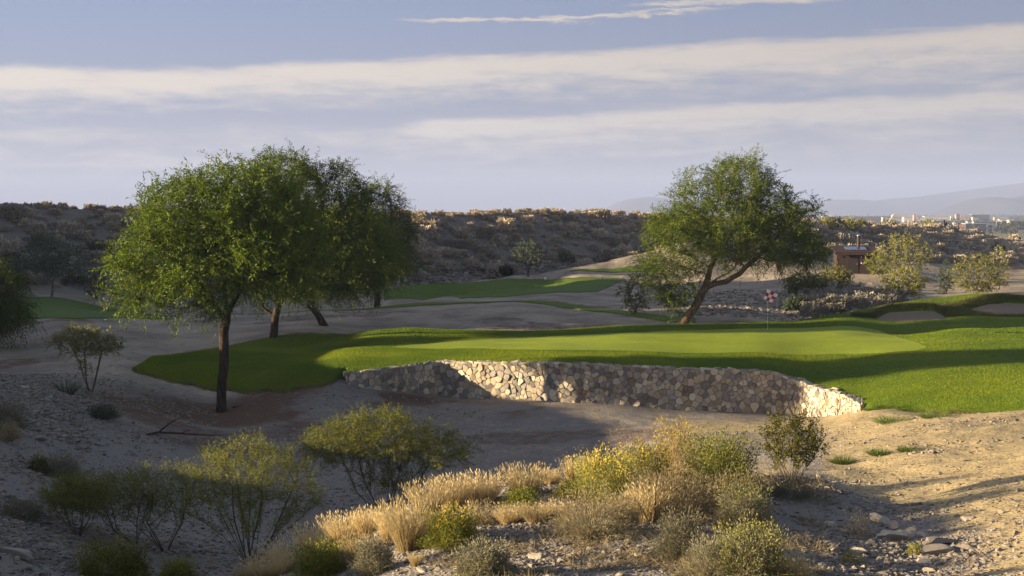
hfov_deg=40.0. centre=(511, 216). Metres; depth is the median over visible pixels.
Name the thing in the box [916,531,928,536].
rock
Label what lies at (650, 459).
bush
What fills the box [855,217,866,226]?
rim bush
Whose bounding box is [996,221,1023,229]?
town building
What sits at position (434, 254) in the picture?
hillside shrub
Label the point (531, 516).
straw grass
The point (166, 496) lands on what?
palo verde shrub
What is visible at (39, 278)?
hillside shrub
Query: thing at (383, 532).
straw grass
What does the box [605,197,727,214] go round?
mountains
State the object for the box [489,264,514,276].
dark bush
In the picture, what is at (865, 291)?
wash shrub
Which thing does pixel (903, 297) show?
wash shrub
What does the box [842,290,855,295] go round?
wash shrub
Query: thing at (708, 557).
bush
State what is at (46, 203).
hillside shrub
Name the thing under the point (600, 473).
bush
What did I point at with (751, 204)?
mesquite tree
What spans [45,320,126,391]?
palo verde tree
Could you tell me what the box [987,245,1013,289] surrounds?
yellow bush
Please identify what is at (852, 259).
door
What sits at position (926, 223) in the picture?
rim bush
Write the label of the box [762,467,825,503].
bush
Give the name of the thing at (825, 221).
rim bush
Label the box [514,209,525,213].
hillside shrub
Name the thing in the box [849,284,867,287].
wash shrub
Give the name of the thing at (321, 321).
mesquite tree
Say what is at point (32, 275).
hillside shrub
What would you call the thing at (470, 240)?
hillside shrub
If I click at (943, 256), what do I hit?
hillside shrub
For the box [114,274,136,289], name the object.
hillside shrub
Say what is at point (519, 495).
bush
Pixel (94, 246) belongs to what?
hillside shrub
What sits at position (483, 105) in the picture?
sky
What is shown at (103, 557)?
bush
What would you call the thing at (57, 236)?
hillside shrub
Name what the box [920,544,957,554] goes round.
rock
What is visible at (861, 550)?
rock
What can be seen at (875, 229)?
hillside shrub
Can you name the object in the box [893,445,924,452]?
weed
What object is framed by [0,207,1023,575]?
ground
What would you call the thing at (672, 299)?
pale shrub
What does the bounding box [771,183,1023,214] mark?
mountains
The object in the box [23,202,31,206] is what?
hillside shrub
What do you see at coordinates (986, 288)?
green bush
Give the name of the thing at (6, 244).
hillside shrub
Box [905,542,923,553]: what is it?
bush
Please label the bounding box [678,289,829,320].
gravel
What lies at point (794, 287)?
green bush
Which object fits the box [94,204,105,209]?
hillside shrub
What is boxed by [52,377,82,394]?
yucca
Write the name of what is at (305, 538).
straw grass
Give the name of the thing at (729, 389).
stone wall
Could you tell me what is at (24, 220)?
hillside shrub
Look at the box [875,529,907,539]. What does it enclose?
rock
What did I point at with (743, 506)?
bush
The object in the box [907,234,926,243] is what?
hillside shrub
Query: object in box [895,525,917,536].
rock
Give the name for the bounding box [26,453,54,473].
bush
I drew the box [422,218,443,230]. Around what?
hillside shrub
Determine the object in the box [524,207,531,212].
hillside shrub
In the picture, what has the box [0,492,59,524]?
bush
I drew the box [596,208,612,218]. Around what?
hillside shrub
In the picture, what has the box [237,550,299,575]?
straw grass
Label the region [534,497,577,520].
straw grass
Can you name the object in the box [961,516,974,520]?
rock
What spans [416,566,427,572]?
rock
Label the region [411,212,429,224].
hillside shrub
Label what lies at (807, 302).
wash shrub
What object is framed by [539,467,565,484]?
straw grass
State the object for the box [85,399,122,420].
bush
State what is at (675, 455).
bush
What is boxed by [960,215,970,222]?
town building
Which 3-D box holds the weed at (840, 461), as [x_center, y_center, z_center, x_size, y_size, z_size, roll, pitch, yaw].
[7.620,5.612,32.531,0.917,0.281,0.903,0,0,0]
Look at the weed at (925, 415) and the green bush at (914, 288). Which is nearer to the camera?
the weed at (925, 415)
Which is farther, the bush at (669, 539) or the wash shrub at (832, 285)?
the wash shrub at (832, 285)
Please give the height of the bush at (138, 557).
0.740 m
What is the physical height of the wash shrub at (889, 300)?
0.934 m
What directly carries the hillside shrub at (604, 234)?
on the ground at (526, 423)
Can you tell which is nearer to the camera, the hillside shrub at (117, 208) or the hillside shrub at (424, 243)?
the hillside shrub at (117, 208)
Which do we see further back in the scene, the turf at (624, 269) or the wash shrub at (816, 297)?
the turf at (624, 269)
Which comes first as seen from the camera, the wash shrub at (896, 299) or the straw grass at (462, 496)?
the straw grass at (462, 496)
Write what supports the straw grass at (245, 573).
on the ground at (526, 423)
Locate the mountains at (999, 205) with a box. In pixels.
[928,196,1023,215]
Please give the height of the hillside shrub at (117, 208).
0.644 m
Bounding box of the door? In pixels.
[848,255,857,273]
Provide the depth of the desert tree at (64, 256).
102.75 m
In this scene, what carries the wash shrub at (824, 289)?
on the ground at (526, 423)
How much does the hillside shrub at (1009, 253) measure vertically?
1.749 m
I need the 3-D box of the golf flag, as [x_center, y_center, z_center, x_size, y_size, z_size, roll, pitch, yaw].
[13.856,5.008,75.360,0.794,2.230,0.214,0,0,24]
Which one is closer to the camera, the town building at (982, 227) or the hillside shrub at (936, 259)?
the hillside shrub at (936, 259)
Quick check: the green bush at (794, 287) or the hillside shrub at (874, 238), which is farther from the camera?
the hillside shrub at (874, 238)
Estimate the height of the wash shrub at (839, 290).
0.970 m
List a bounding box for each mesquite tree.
[0,257,47,351]
[87,144,346,412]
[204,139,405,337]
[290,196,418,325]
[336,170,431,306]
[626,143,844,323]
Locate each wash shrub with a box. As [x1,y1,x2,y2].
[794,301,821,316]
[800,287,819,294]
[800,301,815,311]
[801,293,823,304]
[807,290,828,295]
[807,304,831,316]
[815,287,829,292]
[816,297,826,302]
[819,282,837,288]
[824,296,852,311]
[827,293,851,307]
[827,302,850,313]
[828,280,840,287]
[829,288,847,293]
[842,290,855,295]
[848,295,868,307]
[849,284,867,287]
[852,290,875,302]
[855,296,877,308]
[857,288,875,295]
[862,286,877,289]
[870,296,887,304]
[871,289,884,294]
[876,292,893,303]
[880,290,897,295]
[884,294,901,302]
[888,288,910,301]
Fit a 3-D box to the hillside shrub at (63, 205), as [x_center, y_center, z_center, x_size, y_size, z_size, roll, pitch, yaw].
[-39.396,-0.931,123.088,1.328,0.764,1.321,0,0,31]
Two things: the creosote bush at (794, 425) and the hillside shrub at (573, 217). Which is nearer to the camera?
the creosote bush at (794, 425)
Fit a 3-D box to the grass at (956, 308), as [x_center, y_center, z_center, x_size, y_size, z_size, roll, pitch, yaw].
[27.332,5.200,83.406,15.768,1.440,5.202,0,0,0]
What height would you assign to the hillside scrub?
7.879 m
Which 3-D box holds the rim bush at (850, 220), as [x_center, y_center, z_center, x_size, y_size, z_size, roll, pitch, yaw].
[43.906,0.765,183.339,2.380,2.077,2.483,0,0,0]
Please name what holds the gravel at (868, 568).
on the ground at (526, 423)
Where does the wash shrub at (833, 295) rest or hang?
on the ground at (526, 423)
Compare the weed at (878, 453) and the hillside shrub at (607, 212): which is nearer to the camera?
the weed at (878, 453)
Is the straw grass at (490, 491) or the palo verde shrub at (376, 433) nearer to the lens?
the straw grass at (490, 491)
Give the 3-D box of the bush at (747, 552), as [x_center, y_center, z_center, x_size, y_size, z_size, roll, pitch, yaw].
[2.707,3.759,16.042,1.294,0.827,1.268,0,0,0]
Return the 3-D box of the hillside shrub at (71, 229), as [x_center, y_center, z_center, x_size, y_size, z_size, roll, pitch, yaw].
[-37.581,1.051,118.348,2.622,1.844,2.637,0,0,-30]
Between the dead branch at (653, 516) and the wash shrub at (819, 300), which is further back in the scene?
the wash shrub at (819, 300)
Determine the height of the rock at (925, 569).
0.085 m
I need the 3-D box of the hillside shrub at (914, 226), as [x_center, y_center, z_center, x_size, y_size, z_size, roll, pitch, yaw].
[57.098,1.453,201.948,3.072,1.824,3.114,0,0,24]
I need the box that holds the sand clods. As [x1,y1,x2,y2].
[811,410,1023,554]
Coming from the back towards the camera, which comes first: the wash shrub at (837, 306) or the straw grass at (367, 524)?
the wash shrub at (837, 306)
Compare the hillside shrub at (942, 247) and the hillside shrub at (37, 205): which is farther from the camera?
the hillside shrub at (942, 247)
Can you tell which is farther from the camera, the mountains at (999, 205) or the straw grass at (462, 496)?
the mountains at (999, 205)
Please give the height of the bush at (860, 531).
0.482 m
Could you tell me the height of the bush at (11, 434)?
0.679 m
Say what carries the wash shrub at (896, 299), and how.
on the ground at (526, 423)
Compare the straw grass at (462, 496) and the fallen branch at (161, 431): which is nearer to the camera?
the straw grass at (462, 496)
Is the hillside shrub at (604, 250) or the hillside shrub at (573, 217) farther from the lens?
the hillside shrub at (573, 217)
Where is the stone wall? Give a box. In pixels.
[343,359,865,416]
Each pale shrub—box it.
[614,274,650,314]
[655,286,680,309]
[782,293,810,310]
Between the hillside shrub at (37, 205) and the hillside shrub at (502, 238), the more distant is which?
the hillside shrub at (502, 238)
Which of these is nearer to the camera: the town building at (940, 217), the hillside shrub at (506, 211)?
the hillside shrub at (506, 211)
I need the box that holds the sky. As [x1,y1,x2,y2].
[0,0,1023,213]
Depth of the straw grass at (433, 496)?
21.48 m
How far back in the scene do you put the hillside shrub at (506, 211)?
147.60 m
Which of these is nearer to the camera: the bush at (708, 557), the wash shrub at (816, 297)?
the bush at (708, 557)
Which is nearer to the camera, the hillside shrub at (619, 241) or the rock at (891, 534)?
the rock at (891, 534)
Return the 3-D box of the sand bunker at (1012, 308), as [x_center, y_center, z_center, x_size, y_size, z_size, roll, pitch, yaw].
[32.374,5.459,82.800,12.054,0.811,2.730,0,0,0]
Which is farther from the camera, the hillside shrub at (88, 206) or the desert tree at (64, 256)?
the hillside shrub at (88, 206)
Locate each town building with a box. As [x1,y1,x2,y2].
[834,216,890,222]
[891,214,900,217]
[899,214,912,217]
[902,217,925,223]
[922,216,949,220]
[931,220,956,227]
[954,213,959,222]
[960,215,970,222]
[961,223,986,232]
[969,214,989,220]
[972,221,995,230]
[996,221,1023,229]
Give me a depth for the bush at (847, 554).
17.82 m
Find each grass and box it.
[227,563,256,575]
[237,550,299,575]
[256,533,303,573]
[285,519,347,557]
[314,509,373,546]
[336,531,381,565]
[339,504,388,537]
[368,500,418,544]
[374,493,447,551]
[398,477,455,515]
[404,552,426,566]
[419,471,483,508]
[450,469,513,503]
[486,501,527,524]
[495,460,556,497]
[510,500,559,523]
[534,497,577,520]
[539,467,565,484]
[555,455,590,480]
[604,491,651,529]
[620,479,678,521]
[849,292,1023,317]
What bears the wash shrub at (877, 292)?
on the ground at (526, 423)
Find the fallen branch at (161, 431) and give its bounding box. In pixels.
[145,416,224,435]
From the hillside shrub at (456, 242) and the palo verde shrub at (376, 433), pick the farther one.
the hillside shrub at (456, 242)
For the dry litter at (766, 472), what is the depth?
37.65 m
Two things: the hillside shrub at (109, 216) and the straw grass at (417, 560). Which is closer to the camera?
the straw grass at (417, 560)
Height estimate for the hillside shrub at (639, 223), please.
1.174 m
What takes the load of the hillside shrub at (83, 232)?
on the ground at (526, 423)
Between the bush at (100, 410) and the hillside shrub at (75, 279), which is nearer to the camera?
the bush at (100, 410)
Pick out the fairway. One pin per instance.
(59, 308)
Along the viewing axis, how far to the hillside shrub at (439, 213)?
143.37 m
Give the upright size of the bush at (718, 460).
1.171 m
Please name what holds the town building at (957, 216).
on the ground at (526, 423)
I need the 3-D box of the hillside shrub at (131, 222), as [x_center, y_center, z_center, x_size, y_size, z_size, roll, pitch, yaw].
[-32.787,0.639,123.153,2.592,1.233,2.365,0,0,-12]
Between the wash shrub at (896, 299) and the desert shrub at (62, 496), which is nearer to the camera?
the desert shrub at (62, 496)
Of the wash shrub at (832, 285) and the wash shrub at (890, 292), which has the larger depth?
the wash shrub at (832, 285)
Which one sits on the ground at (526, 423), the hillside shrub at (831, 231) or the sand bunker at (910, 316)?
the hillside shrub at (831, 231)
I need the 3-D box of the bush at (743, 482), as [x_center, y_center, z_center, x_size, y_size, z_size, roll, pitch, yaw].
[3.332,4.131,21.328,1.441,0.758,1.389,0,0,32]
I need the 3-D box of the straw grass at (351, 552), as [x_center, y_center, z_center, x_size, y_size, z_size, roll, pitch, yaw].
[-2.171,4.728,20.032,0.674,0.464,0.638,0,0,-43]
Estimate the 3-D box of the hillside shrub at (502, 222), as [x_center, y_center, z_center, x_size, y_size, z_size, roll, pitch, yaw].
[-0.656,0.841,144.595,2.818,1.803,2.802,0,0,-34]
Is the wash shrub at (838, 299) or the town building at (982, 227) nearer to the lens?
the wash shrub at (838, 299)
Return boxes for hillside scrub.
[0,204,1023,288]
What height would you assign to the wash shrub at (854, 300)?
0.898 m
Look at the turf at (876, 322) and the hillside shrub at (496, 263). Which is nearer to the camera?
the turf at (876, 322)
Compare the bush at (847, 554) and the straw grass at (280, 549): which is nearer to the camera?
the bush at (847, 554)
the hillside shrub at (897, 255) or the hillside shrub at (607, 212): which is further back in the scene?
the hillside shrub at (897, 255)
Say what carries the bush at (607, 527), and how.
on the ground at (526, 423)
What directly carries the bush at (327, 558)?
on the ground at (526, 423)
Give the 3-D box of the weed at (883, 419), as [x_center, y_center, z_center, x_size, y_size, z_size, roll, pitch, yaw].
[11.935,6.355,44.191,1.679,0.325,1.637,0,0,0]
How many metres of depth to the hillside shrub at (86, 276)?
112.19 m
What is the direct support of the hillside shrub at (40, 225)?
on the ground at (526, 423)
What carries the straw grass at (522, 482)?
on the ground at (526, 423)
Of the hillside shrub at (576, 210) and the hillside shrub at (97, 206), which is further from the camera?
the hillside shrub at (576, 210)
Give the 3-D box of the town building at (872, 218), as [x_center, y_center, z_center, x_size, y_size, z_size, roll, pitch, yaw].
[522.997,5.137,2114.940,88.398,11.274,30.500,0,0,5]
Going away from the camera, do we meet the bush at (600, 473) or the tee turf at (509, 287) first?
the bush at (600, 473)
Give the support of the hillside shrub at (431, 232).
on the ground at (526, 423)
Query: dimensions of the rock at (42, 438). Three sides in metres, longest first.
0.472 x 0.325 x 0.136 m
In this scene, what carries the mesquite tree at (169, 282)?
on the ground at (526, 423)
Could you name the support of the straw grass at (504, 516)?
on the ground at (526, 423)
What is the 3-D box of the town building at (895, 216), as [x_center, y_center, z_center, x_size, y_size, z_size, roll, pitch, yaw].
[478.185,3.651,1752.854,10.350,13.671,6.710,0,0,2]
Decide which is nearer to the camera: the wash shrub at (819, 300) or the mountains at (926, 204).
the wash shrub at (819, 300)
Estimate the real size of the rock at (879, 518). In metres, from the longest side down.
0.435 x 0.244 x 0.179 m
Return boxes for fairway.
[1,295,165,318]
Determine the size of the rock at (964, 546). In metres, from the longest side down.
0.304 x 0.176 x 0.091 m
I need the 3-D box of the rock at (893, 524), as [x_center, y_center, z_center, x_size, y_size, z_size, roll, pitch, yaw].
[5.771,4.691,21.298,0.104,0.153,0.422,0,0,-1]
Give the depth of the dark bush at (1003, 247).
189.96 m
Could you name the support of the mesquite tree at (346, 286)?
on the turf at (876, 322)
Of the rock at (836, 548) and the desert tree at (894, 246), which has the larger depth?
the desert tree at (894, 246)
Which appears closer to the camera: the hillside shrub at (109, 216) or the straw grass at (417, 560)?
the straw grass at (417, 560)
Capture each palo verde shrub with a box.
[68,460,172,543]
[114,455,211,551]
[175,428,332,563]
[289,400,486,514]
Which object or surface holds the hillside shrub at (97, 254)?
on the ground at (526, 423)
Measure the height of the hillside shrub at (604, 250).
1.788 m
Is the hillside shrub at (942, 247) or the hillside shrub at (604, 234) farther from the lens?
the hillside shrub at (942, 247)
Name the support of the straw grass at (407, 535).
on the ground at (526, 423)
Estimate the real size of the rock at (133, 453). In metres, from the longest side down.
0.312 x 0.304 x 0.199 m
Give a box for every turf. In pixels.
[139,294,1023,413]
[384,277,621,300]
[570,266,658,272]
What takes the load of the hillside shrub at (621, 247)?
on the ground at (526, 423)
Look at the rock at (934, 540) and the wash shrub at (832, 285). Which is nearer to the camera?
the rock at (934, 540)
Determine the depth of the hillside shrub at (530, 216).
147.23 m
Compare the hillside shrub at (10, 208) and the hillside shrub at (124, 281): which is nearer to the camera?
the hillside shrub at (124, 281)
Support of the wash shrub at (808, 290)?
on the ground at (526, 423)
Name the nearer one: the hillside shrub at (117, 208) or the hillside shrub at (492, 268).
the hillside shrub at (117, 208)
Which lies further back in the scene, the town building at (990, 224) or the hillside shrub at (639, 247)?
the town building at (990, 224)
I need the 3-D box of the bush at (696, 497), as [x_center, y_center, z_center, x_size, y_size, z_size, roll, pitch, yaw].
[2.482,4.015,20.818,2.254,0.885,2.166,0,0,-29]
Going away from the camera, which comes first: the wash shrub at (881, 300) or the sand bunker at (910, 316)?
the sand bunker at (910, 316)
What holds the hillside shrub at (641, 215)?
on the ground at (526, 423)
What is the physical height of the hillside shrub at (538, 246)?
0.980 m
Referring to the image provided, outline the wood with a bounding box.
[804,213,1023,233]
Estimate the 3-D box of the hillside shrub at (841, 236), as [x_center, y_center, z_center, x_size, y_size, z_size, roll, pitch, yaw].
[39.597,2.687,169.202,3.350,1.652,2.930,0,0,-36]
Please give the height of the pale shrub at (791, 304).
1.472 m
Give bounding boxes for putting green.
[395,326,925,354]
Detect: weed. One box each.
[823,452,858,464]
[864,445,893,455]
[871,414,916,424]
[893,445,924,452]
[913,409,953,418]
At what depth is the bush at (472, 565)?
16.47 m
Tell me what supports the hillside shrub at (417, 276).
on the ground at (526, 423)
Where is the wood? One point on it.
(1008, 227)
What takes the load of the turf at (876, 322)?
on the ground at (526, 423)
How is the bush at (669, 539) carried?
on the ground at (526, 423)
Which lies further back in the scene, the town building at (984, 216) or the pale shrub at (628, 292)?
the town building at (984, 216)
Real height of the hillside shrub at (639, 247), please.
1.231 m
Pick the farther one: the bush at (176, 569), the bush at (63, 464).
the bush at (63, 464)
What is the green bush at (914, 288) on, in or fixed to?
on the ground at (526, 423)
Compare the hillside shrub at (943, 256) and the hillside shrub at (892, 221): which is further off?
the hillside shrub at (892, 221)
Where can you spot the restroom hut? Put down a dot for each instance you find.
(851, 258)
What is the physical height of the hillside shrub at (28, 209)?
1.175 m
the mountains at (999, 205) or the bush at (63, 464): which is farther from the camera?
the mountains at (999, 205)
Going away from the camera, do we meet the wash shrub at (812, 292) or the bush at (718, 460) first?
the bush at (718, 460)
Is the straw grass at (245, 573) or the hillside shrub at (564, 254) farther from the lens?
the hillside shrub at (564, 254)
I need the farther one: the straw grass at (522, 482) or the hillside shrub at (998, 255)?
the hillside shrub at (998, 255)
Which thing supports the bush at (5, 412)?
on the ground at (526, 423)
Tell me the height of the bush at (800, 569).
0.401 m
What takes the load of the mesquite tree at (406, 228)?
on the ground at (526, 423)
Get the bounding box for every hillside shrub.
[0,202,29,218]
[0,237,21,254]
[16,205,40,217]
[16,218,35,225]
[16,271,36,283]
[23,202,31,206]
[25,221,51,232]
[25,232,57,249]
[32,202,45,207]
[32,273,50,283]
[42,200,52,207]
[49,234,68,242]
[53,219,80,236]
[54,201,68,208]
[59,274,86,284]
[71,228,92,239]
[77,270,112,285]
[81,248,107,262]
[82,203,94,209]
[84,239,110,253]
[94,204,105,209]
[103,212,128,222]
[109,205,122,210]
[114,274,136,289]
[124,218,140,229]
[406,271,423,279]
[410,235,431,249]
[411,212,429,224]
[414,224,443,238]
[417,246,445,263]
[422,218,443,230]
[431,258,454,269]
[432,209,444,215]
[444,238,462,246]
[451,226,474,237]
[458,237,483,248]
[462,256,484,267]
[477,224,499,237]
[484,264,505,277]
[488,260,504,270]
[489,233,508,244]
[493,208,500,213]
[495,217,516,231]
[501,208,512,214]
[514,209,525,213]
[520,213,539,222]
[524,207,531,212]
[525,241,543,249]
[557,250,575,260]
[565,214,580,221]
[573,209,580,213]
[577,257,594,265]
[591,227,611,237]
[592,245,619,259]
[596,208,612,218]
[606,234,624,245]
[616,243,631,254]
[628,219,645,228]
[634,245,647,252]
[635,212,650,219]
[823,229,836,236]
[828,216,850,227]
[831,232,851,244]
[845,232,866,240]
[865,226,884,235]
[867,234,882,243]
[875,246,887,256]
[879,220,892,229]
[882,218,901,227]
[888,252,904,260]
[905,220,918,229]
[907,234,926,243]
[928,254,946,262]
[931,252,948,260]
[933,242,951,253]
[951,254,970,263]
[989,251,1008,259]
[998,250,1018,261]
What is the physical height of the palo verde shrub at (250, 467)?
2.824 m
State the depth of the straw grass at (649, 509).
20.27 m
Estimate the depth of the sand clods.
27.36 m
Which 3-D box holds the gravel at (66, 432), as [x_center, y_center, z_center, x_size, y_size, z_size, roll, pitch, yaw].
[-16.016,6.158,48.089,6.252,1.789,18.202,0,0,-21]
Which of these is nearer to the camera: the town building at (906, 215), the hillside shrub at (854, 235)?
the hillside shrub at (854, 235)
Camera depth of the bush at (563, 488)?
21.93 m
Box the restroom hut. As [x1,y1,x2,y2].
[831,234,878,273]
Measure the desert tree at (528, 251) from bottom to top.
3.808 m
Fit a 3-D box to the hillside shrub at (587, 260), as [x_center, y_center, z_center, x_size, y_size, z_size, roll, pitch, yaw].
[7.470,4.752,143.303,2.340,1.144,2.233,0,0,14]
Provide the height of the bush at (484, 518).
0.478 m
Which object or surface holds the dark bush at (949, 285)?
on the ground at (526, 423)
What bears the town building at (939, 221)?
on the ground at (526, 423)
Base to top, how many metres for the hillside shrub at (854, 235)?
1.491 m
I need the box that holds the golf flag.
[763,289,777,328]
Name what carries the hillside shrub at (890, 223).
on the ground at (526, 423)
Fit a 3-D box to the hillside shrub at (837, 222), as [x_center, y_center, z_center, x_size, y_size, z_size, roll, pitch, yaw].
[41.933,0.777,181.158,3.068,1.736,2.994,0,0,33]
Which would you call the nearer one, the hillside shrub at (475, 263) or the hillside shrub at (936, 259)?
the hillside shrub at (475, 263)
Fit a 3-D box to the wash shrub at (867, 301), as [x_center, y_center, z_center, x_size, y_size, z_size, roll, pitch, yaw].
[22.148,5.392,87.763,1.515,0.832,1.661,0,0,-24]
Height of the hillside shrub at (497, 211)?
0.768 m
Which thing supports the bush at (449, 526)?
on the ground at (526, 423)
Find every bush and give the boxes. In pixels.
[0,250,29,291]
[0,394,35,431]
[0,417,24,444]
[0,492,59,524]
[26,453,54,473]
[39,447,89,479]
[66,529,152,575]
[84,265,107,298]
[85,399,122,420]
[110,537,156,575]
[156,553,200,575]
[285,534,351,575]
[346,528,403,575]
[413,499,486,552]
[445,532,524,575]
[452,494,499,524]
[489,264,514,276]
[495,483,542,508]
[532,478,651,545]
[549,478,585,499]
[555,440,658,506]
[600,458,736,524]
[608,433,684,486]
[639,505,716,563]
[641,409,705,480]
[670,526,742,575]
[673,422,775,493]
[693,511,801,575]
[698,465,784,514]
[705,477,782,533]
[758,405,829,486]
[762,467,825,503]
[771,551,817,575]
[781,270,828,294]
[814,262,854,285]
[818,214,836,229]
[838,507,875,537]
[839,549,867,564]
[843,214,856,229]
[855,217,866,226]
[863,249,893,276]
[877,264,931,299]
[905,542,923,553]
[922,219,941,227]
[934,260,956,293]
[944,253,1008,293]
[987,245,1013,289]
[989,244,1006,250]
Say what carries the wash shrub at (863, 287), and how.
on the ground at (526, 423)
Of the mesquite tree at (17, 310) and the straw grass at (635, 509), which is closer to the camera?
the straw grass at (635, 509)
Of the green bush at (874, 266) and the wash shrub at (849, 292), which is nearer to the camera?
the wash shrub at (849, 292)
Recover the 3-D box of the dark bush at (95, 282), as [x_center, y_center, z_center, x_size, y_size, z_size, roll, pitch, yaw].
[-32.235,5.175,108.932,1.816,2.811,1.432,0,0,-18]
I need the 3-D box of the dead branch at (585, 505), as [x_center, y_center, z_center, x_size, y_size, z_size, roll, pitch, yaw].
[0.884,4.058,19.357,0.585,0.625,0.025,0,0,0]
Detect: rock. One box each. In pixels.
[0,546,32,561]
[34,435,47,440]
[129,451,137,456]
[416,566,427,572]
[526,553,542,559]
[824,521,835,525]
[831,547,841,551]
[850,547,867,553]
[869,512,889,524]
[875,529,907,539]
[887,520,898,529]
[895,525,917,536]
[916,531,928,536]
[916,557,931,562]
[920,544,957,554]
[922,567,935,571]
[925,537,961,544]
[952,543,972,549]
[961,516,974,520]
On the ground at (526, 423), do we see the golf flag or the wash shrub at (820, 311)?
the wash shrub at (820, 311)
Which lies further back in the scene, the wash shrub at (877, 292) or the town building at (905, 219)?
the town building at (905, 219)
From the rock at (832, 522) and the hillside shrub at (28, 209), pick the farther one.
the hillside shrub at (28, 209)
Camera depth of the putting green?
68.40 m
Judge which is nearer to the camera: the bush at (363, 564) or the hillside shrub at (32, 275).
the bush at (363, 564)
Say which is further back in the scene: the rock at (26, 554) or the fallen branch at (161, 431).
the fallen branch at (161, 431)
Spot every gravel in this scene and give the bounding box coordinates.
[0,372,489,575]
[0,375,121,456]
[357,473,1023,575]
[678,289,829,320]
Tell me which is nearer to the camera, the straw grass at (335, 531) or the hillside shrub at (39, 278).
the straw grass at (335, 531)
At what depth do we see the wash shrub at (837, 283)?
114.09 m
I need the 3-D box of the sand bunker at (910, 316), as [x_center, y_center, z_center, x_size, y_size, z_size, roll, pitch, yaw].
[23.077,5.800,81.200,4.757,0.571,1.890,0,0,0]
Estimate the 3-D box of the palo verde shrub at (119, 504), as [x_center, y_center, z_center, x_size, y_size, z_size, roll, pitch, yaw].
[-7.783,5.650,27.478,2.314,1.729,1.839,0,0,0]
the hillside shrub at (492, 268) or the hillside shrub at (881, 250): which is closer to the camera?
the hillside shrub at (492, 268)
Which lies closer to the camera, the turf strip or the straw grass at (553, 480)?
the straw grass at (553, 480)
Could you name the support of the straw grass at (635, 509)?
on the ground at (526, 423)
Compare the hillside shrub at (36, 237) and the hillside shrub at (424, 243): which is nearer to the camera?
the hillside shrub at (36, 237)
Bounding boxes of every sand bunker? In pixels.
[876,311,945,321]
[971,303,1023,315]
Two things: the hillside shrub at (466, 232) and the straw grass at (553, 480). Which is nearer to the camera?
the straw grass at (553, 480)
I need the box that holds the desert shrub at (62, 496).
[33,469,123,535]
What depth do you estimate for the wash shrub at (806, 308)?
86.91 m
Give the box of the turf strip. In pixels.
[214,300,693,322]
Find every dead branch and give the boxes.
[555,489,587,518]
[603,476,665,523]
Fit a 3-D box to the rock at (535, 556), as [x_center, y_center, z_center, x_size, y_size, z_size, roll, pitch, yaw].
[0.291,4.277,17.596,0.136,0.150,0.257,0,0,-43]
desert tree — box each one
[6,233,93,297]
[511,238,544,276]
[875,231,938,274]
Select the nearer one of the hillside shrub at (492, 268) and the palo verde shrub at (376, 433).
the palo verde shrub at (376, 433)
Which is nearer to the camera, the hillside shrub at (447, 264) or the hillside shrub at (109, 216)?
the hillside shrub at (109, 216)
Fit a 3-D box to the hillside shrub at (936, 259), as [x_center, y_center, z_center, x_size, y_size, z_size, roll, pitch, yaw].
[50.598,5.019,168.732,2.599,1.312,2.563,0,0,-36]
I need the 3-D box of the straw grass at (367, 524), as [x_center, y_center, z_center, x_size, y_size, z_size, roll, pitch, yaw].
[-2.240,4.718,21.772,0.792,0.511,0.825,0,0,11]
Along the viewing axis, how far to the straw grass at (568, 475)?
23.89 m
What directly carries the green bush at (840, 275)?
on the ground at (526, 423)
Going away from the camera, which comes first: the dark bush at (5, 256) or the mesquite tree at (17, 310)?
the mesquite tree at (17, 310)
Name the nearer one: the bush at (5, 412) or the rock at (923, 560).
the rock at (923, 560)
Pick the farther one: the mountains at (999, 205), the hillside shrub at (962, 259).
the mountains at (999, 205)
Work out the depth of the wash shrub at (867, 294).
92.75 m

